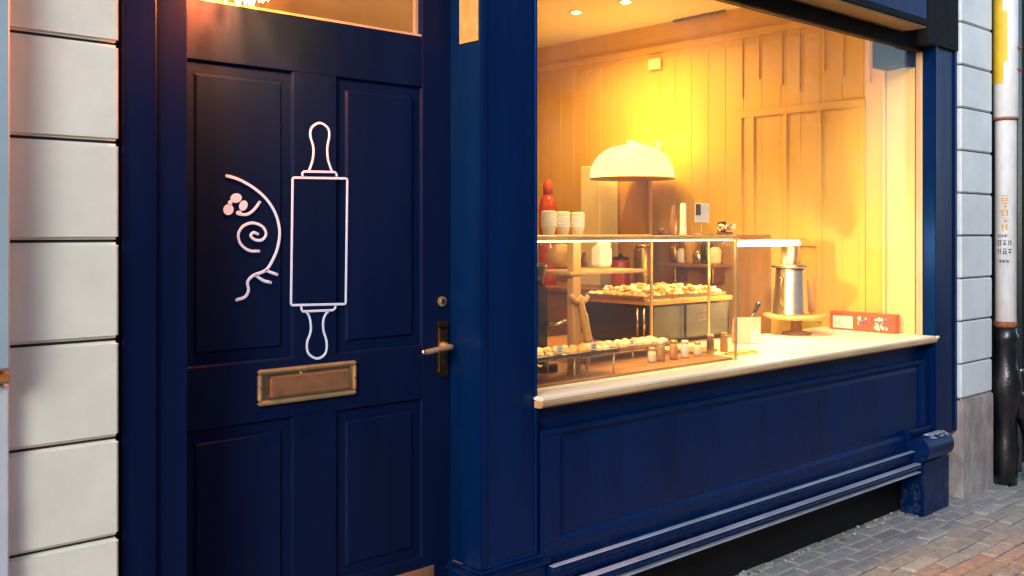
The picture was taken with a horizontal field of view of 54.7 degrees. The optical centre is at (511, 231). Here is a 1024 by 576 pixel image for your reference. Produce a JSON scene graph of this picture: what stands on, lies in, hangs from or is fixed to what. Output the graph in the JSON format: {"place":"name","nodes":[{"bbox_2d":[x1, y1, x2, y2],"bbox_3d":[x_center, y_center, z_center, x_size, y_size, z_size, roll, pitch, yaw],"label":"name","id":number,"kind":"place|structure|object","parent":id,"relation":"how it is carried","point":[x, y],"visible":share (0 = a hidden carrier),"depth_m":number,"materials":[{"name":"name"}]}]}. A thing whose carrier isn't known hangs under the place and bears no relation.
{"place":"outdoors","nodes":[
{"label":"outdoors","id":0,"kind":"place"},
{"bbox_2d":[546,243,566,266],"bbox_3d":[0.192,0.090,3.840,0.111,0.096,0.113,0,0,-42],"label":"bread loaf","id":1,"kind":"object","parent":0,"point":[556,254],"visible":0.7,"depth_m":3.80,"materials":[{"name":"brown food"}]},
{"bbox_2d":[581,166,617,285],"bbox_3d":[0.575,-0.040,6.516,0.180,0.780,0.171,0,0,-42],"label":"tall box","id":2,"kind":"object","parent":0,"point":[599,204],"visible":0.58,"depth_m":6.46,"materials":[{"name":"beige cardboard"}]},
{"bbox_2d":[633,241,649,284],"bbox_3d":[0.794,0.202,5.994,0.116,0.294,0.116,0,0,-42],"label":"canister","id":3,"kind":"object","parent":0,"point":[641,255],"visible":0.65,"depth_m":5.94,"materials":[{"name":"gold metal"}]},
{"bbox_2d":[585,295,731,339],"bbox_3d":[0.731,0.427,5.002,0.652,0.210,0.462,0,0,-42],"label":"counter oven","id":4,"kind":"object","parent":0,"point":[673,319],"visible":0.69,"depth_m":4.80,"materials":[{"name":"metal"}]},
{"bbox_2d":[582,289,725,300],"bbox_3d":[0.722,0.304,4.995,0.650,0.036,0.400,0,0,-42],"label":"pastry tray","id":5,"kind":"object","parent":4,"relation":"on","point":[642,296],"visible":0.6,"depth_m":4.81,"materials":[{"name":"metal"}]},
{"bbox_2d":[603,282,711,293],"bbox_3d":[0.727,0.282,4.997,0.549,0.040,0.371,0,0,-42],"label":"bun pile","id":6,"kind":"object","parent":5,"relation":"on","point":[661,287],"visible":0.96,"depth_m":4.93,"materials":[{"name":"beige food"}]},
{"bbox_2d":[717,221,735,234],"bbox_3d":[0.889,-0.017,4.107,0.105,0.055,0.050,0,0,-42],"label":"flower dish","id":7,"kind":"object","parent":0,"point":[723,227],"visible":1,"depth_m":4.10,"materials":[{"name":"white plant"}]},
{"bbox_2d":[735,462,1023,575],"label":"pavement","id":8,"kind":"structure","parent":0,"point":[980,533],"depth_m":4.41,"materials":[{"name":"stone"}]},
{"bbox_2d":[4,0,117,575],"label":"stone wall","id":9,"kind":"structure","parent":8,"relation":"on","point":[62,370],"depth_m":2.18,"materials":[{"name":"grey stone"}]},
{"bbox_2d":[0,383,8,575],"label":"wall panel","id":10,"kind":"structure","parent":9,"relation":"attached to","point":[4,479],"depth_m":2.07,"materials":[{"name":"white paint"}]},
{"bbox_2d":[0,0,9,369],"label":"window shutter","id":11,"kind":"object","parent":9,"relation":"attached to","point":[4,184],"depth_m":2.04,"materials":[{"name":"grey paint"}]},
{"bbox_2d":[0,370,9,383],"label":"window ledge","id":12,"kind":"object","parent":9,"relation":"attached to","point":[4,376],"depth_m":2.06,"materials":[{"name":"brown wood"}]},
{"bbox_2d":[113,0,957,575],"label":"shop front","id":13,"kind":"object","parent":8,"relation":"on","point":[325,240],"visible":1,"depth_m":3.04,"materials":[{"name":"blue paint"}]},
{"bbox_2d":[224,0,268,5],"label":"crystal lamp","id":14,"kind":"object","parent":13,"relation":"hanging from","point":[250,2],"visible":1,"depth_m":2.52,"materials":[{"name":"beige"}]},
{"bbox_2d":[187,0,453,575],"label":"door","id":15,"kind":"structure","parent":13,"relation":"in","point":[319,347],"depth_m":2.81,"materials":[{"name":"blue paint"}]},
{"bbox_2d":[537,235,736,387],"bbox_3d":[0.334,0.270,3.849,1.194,0.516,0.463,0,0,-42],"label":"display case","id":16,"kind":"object","parent":13,"relation":"on","point":[600,366],"visible":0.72,"depth_m":3.77,"materials":[{"name":"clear glass"}]},
{"bbox_2d":[541,211,556,234],"bbox_3d":[0.141,-0.035,3.805,0.063,0.093,0.063,0,0,-42],"label":"takeaway cup stack","id":17,"kind":"object","parent":16,"relation":"on","point":[548,222],"visible":1,"depth_m":3.78,"materials":[{"name":"paper"}]},
{"bbox_2d":[537,263,566,373],"bbox_3d":[0.112,0.323,3.688,0.101,0.409,0.174,0,0,-42],"label":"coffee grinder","id":18,"kind":"object","parent":16,"relation":"on","point":[542,323],"visible":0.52,"depth_m":3.67,"materials":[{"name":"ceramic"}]},
{"bbox_2d":[556,212,569,234],"bbox_3d":[0.200,-0.034,3.858,0.056,0.090,0.055,0,0,-42],"label":"takeaway cup stack","id":19,"kind":"object","parent":16,"relation":"on","point":[563,223],"visible":0.94,"depth_m":3.84,"materials":[{"name":"paper"}]},
{"bbox_2d":[571,212,584,234],"bbox_3d":[0.259,-0.034,3.913,0.056,0.090,0.055,0,0,-42],"label":"takeaway cup stack","id":20,"kind":"object","parent":16,"relation":"on","point":[577,223],"visible":1,"depth_m":3.89,"materials":[{"name":"paper"}]},
{"bbox_2d":[537,343,618,378],"bbox_3d":[0.175,0.470,3.552,0.454,0.116,0.160,0,0,-42],"label":"pastry tray","id":21,"kind":"object","parent":16,"relation":"on","point":[548,354],"visible":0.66,"depth_m":3.54,"materials":[{"name":"food"}]},
{"bbox_2d":[556,346,563,354],"bbox_3d":[0.166,0.411,3.432,0.032,0.030,0.014,0,0,-42],"label":"price tag","id":22,"kind":"object","parent":21,"relation":"attached to","point":[560,350],"visible":1,"depth_m":3.43,"materials":[{"name":"paper"}]},
{"bbox_2d":[590,342,596,350],"bbox_3d":[0.292,0.411,3.546,0.032,0.030,0.014,0,0,-42],"label":"price tag","id":23,"kind":"object","parent":21,"relation":"attached to","point":[593,345],"visible":1,"depth_m":3.54,"materials":[{"name":"paper"}]},
{"bbox_2d":[568,293,592,342],"bbox_3d":[0.259,0.325,3.751,0.126,0.193,0.040,0,0,-42],"label":"cloth ribbon","id":24,"kind":"object","parent":16,"relation":"attached to","point":[580,300],"visible":1,"depth_m":3.75,"materials":[{"name":"beige fabric"}]},
{"bbox_2d":[581,253,587,266],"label":"jar","id":25,"kind":"object","parent":16,"relation":"on","point":[584,260],"visible":0.93,"depth_m":3.90,"materials":[{"name":"brown glass"}]},
{"bbox_2d":[592,242,611,266],"bbox_3d":[0.364,0.087,3.995,0.079,0.104,0.069,0,0,-42],"label":"jar","id":26,"kind":"object","parent":16,"relation":"on","point":[601,254],"visible":0.95,"depth_m":3.97,"materials":[{"name":"white ceramic"}]},
{"bbox_2d":[581,336,677,363],"bbox_3d":[0.447,0.487,4.117,0.559,0.081,0.170,0,0,-42],"label":"pastry tray","id":27,"kind":"object","parent":16,"relation":"on","point":[641,343],"visible":0.48,"depth_m":4.11,"materials":[{"name":"food"}]},
{"bbox_2d":[629,339,634,346],"bbox_3d":[0.488,0.451,4.030,0.032,0.030,0.014,0,0,-42],"label":"price tag","id":28,"kind":"object","parent":27,"relation":"attached to","point":[631,342],"visible":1,"depth_m":4.03,"materials":[{"name":"paper"}]},
{"bbox_2d":[648,347,655,361],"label":"glass jar","id":29,"kind":"object","parent":16,"relation":"on","point":[651,355],"visible":1,"depth_m":3.93,"materials":[{"name":"white glass"}]},
{"bbox_2d":[657,341,664,360],"bbox_3d":[0.598,0.478,3.978,0.034,0.079,0.034,0,0,-42],"label":"glass jar","id":30,"kind":"object","parent":16,"relation":"on","point":[660,351],"visible":1,"depth_m":3.96,"materials":[{"name":"brown glass"}]},
{"bbox_2d":[658,228,666,234],"bbox_3d":[0.608,-0.002,4.000,0.040,0.027,0.038,0,0,-42],"label":"chocolate bun","id":31,"kind":"object","parent":16,"relation":"on","point":[662,231],"visible":1,"depth_m":3.99,"materials":[{"name":"brown food"}]},
{"bbox_2d":[669,205,676,234],"bbox_3d":[0.645,-0.048,3.966,0.032,0.118,0.032,0,0,-42],"label":"sauce bottle","id":32,"kind":"object","parent":16,"relation":"on","point":[672,224],"visible":1,"depth_m":3.96,"materials":[{"name":"brown glass"}]},
{"bbox_2d":[669,340,677,358],"bbox_3d":[0.658,0.479,4.032,0.034,0.077,0.034,0,0,-42],"label":"glass jar","id":33,"kind":"object","parent":16,"relation":"on","point":[673,350],"visible":1,"depth_m":4.02,"materials":[{"name":"brown glass"}]},
{"bbox_2d":[679,203,686,234],"bbox_3d":[0.672,-0.051,3.882,0.032,0.124,0.032,0,0,-42],"label":"candle","id":34,"kind":"object","parent":16,"relation":"on","point":[683,230],"visible":1,"depth_m":3.87,"materials":[{"name":"white wax"}]},
{"bbox_2d":[681,340,688,357],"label":"glass jar","id":35,"kind":"object","parent":16,"relation":"on","point":[684,349],"visible":1,"depth_m":4.07,"materials":[{"name":"glass"}]},
{"bbox_2d":[694,341,701,355],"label":"glass jar","id":36,"kind":"object","parent":16,"relation":"on","point":[697,349],"visible":1,"depth_m":4.13,"materials":[{"name":"white glass"}]},
{"bbox_2d":[678,346,717,353],"bbox_3d":[0.793,0.511,4.284,0.150,0.014,0.130,0,0,-42],"label":"cutting board","id":37,"kind":"object","parent":16,"relation":"on","point":[691,349],"visible":0.36,"depth_m":4.25,"materials":[{"name":"brown wood"}]},
{"bbox_2d":[695,203,708,234],"bbox_3d":[0.756,-0.051,3.965,0.090,0.125,0.044,0,0,-42],"label":"price card","id":38,"kind":"object","parent":16,"relation":"on","point":[701,212],"visible":1,"depth_m":3.96,"materials":[{"name":"paper"}]},
{"bbox_2d":[706,334,713,353],"bbox_3d":[0.842,0.476,4.199,0.034,0.083,0.034,0,0,-42],"label":"glass jar","id":39,"kind":"object","parent":16,"relation":"on","point":[710,344],"visible":1,"depth_m":4.19,"materials":[{"name":"brown glass"}]},
{"bbox_2d":[720,332,727,351],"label":"glass jar","id":40,"kind":"object","parent":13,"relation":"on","point":[724,342],"visible":0.98,"depth_m":4.25,"materials":[{"name":"brown glass"}]},
{"bbox_2d":[724,349,758,355],"bbox_3d":[0.998,0.521,4.294,0.165,0.012,0.070,0,0,-42],"label":"folded napkin","id":41,"kind":"object","parent":13,"relation":"on","point":[745,351],"visible":0.93,"depth_m":4.27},
{"bbox_2d":[731,317,760,343],"bbox_3d":[1.108,0.465,4.682,0.129,0.125,0.047,0,0,-7],"label":"menu card","id":42,"kind":"object","parent":13,"relation":"on","point":[748,330],"visible":1,"depth_m":4.66,"materials":[{"name":"paper"}]},
{"bbox_2d":[751,301,760,316],"bbox_3d":[1.166,0.379,4.761,0.096,0.087,0.034,0,0,-42],"label":"black scoop","id":43,"kind":"object","parent":13,"relation":"on","point":[757,306],"visible":0.76,"depth_m":4.77,"materials":[{"name":"plastic"}]},
{"bbox_2d":[707,238,805,333],"bbox_3d":[1.208,0.280,4.891,0.583,0.496,0.201,0,0,-42],"label":"frame","id":44,"kind":"object","parent":13,"relation":"attached to","point":[773,242],"visible":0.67,"depth_m":4.78,"materials":[{"name":"white"}]},
{"bbox_2d":[763,312,828,334],"bbox_3d":[1.466,0.475,5.118,0.330,0.104,0.330,0,0,-42],"label":"round stand","id":45,"kind":"object","parent":13,"relation":"on","point":[796,325],"visible":0.89,"depth_m":5.05,"materials":[{"name":"brown wood"}]},
{"bbox_2d":[771,246,810,315],"bbox_3d":[1.433,0.246,5.088,0.195,0.352,0.195,0,0,-7],"label":"steel urn","id":46,"kind":"object","parent":45,"relation":"on","point":[790,294],"visible":0.98,"depth_m":5.02,"materials":[{"name":"silver metal"}]},
{"bbox_2d":[806,278,814,311],"bbox_3d":[1.583,0.333,5.251,0.052,0.180,0.052,0,0,-42],"label":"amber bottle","id":47,"kind":"object","parent":45,"relation":"on","point":[811,292],"visible":0.81,"depth_m":5.23,"materials":[{"name":"brown glass"}]},
{"bbox_2d":[681,335,914,370],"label":"light strip","id":48,"kind":"structure","parent":13,"relation":"in","point":[913,335],"depth_m":4.26,"materials":[{"name":"white glass"}]},
{"bbox_2d":[830,310,899,333],"bbox_3d":[1.871,0.478,5.271,0.069,0.098,0.373,0,0,-42],"label":"printed box","id":49,"kind":"object","parent":13,"relation":"on","point":[867,322],"visible":1,"depth_m":5.25,"materials":[{"name":"cardboard"}]},
{"bbox_2d":[740,496,950,575],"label":"grit","id":50,"kind":"object","parent":8,"relation":"on","point":[798,552],"visible":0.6,"depth_m":4.45,"materials":[{"name":"grey gravel"}]},
{"bbox_2d":[948,0,992,499],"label":"stone wall","id":51,"kind":"structure","parent":8,"relation":"on","point":[970,454],"depth_m":5.30,"materials":[{"name":"grey stone"}]},
{"bbox_2d":[989,0,1023,472],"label":"neighbour front","id":52,"kind":"object","parent":8,"relation":"on","point":[1020,235],"visible":0.11,"depth_m":5.75,"materials":[{"name":"black"}]},
{"bbox_2d":[991,0,1023,486],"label":"drainpipe","id":53,"kind":"object","parent":52,"relation":"attached to","point":[1008,397],"visible":1,"depth_m":5.46,"materials":[{"name":"white metal"}]},
{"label":"ground","id":54,"kind":"structure","parent":0,"visible":0},
{"bbox_2d":[218,0,914,563],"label":"shop room","id":55,"kind":"object","parent":54,"relation":"on","point":[762,126],"visible":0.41,"depth_m":5.86,"materials":[{"name":"brown wood"}]},
{"bbox_2d":[569,10,583,13],"bbox_3d":[0.392,-1.339,6.034,0.096,0.007,0.096,0,0,-42],"label":"ceiling downlight","id":56,"kind":"object","parent":55,"relation":"attached to","point":[576,12],"visible":1,"depth_m":6.02,"materials":[{"name":"white"}]},
{"bbox_2d":[545,281,614,336],"bbox_3d":[0.304,0.885,6.643,0.550,1.070,1.980,0,0,-42],"label":"counter","id":57,"kind":"object","parent":55,"relation":"on","point":[556,302],"visible":0.05,"depth_m":6.29,"materials":[{"name":"brown wood"}]},
{"bbox_2d":[539,179,556,284],"bbox_3d":[0.239,0.000,6.574,0.120,0.700,0.120,0,0,-42],"label":"red bottle","id":58,"kind":"object","parent":57,"relation":"on","point":[547,201],"visible":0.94,"depth_m":6.53,"materials":[{"name":"red plastic"}]},
{"bbox_2d":[611,254,629,286],"bbox_3d":[0.672,0.242,6.127,0.116,0.214,0.116,0,0,-42],"label":"canister","id":59,"kind":"object","parent":57,"relation":"on","point":[620,261],"visible":0.82,"depth_m":6.08,"materials":[{"name":"ceramic"}]},
{"bbox_2d":[618,181,652,283],"bbox_3d":[0.768,-0.015,6.470,0.037,0.730,0.364,0,0,-42],"label":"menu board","id":60,"kind":"object","parent":57,"relation":"on","point":[635,208],"visible":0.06,"depth_m":6.44,"materials":[{"name":"brown wood"}]},
{"bbox_2d":[618,0,633,3],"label":"ceiling downlight","id":61,"kind":"object","parent":55,"relation":"attached to","point":[625,1],"visible":1,"depth_m":5.75,"materials":[{"name":"white"}]},
{"bbox_2d":[590,140,674,181],"bbox_3d":[0.747,-0.453,6.163,0.522,0.252,0.522,0,0,-2],"label":"dome lamp","id":62,"kind":"object","parent":55,"relation":"attached to","point":[632,161],"visible":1,"depth_m":5.98,"materials":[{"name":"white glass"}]},
{"bbox_2d":[547,333,731,347],"bbox_3d":[0.241,0.976,4.639,2.000,0.888,0.660,0,0,-42],"label":"counter","id":63,"kind":"object","parent":55,"relation":"on","point":[560,340],"depth_m":4.90,"materials":[{"name":"brown wood"}]},
{"bbox_2d":[660,263,731,283],"bbox_3d":[1.123,0.251,6.040,0.190,0.120,0.404,0,0,-42],"label":"wall shelf","id":64,"kind":"object","parent":55,"relation":"attached to","point":[680,272],"depth_m":5.97,"materials":[{"name":"brown wood"}]},
{"bbox_2d":[669,243,680,262],"bbox_3d":[1.010,0.130,6.142,0.076,0.120,0.076,0,0,-42],"label":"shelf jar","id":65,"kind":"object","parent":64,"relation":"on","point":[674,248],"visible":0.88,"depth_m":6.11,"materials":[{"name":"gold metal"}]},
{"bbox_2d":[676,248,684,262],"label":"shelf jar","id":66,"kind":"object","parent":64,"relation":"on","point":[680,255],"visible":0.81,"depth_m":6.07,"materials":[{"name":"ceramic"}]},
{"bbox_2d":[684,241,696,262],"bbox_3d":[1.092,0.115,6.052,0.076,0.150,0.076,0,0,-42],"label":"shelf jar","id":67,"kind":"object","parent":64,"relation":"on","point":[690,247],"visible":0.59,"depth_m":6.02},
{"bbox_2d":[692,250,700,262],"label":"shelf jar","id":68,"kind":"object","parent":64,"relation":"on","point":[696,256],"visible":0.79,"depth_m":5.98,"materials":[{"name":"metal"}]},
{"bbox_2d":[700,242,712,263],"bbox_3d":[1.173,0.125,5.963,0.076,0.130,0.076,0,0,-42],"label":"shelf jar","id":69,"kind":"object","parent":64,"relation":"on","point":[703,249],"visible":0.7,"depth_m":5.94,"materials":[{"name":"glass"}]},
{"bbox_2d":[710,247,721,263],"bbox_3d":[1.214,0.140,5.918,0.076,0.100,0.076,0,0,-42],"label":"shelf jar","id":70,"kind":"object","parent":64,"relation":"on","point":[715,255],"visible":0.9,"depth_m":5.89,"materials":[{"name":"white ceramic"}]}
]}

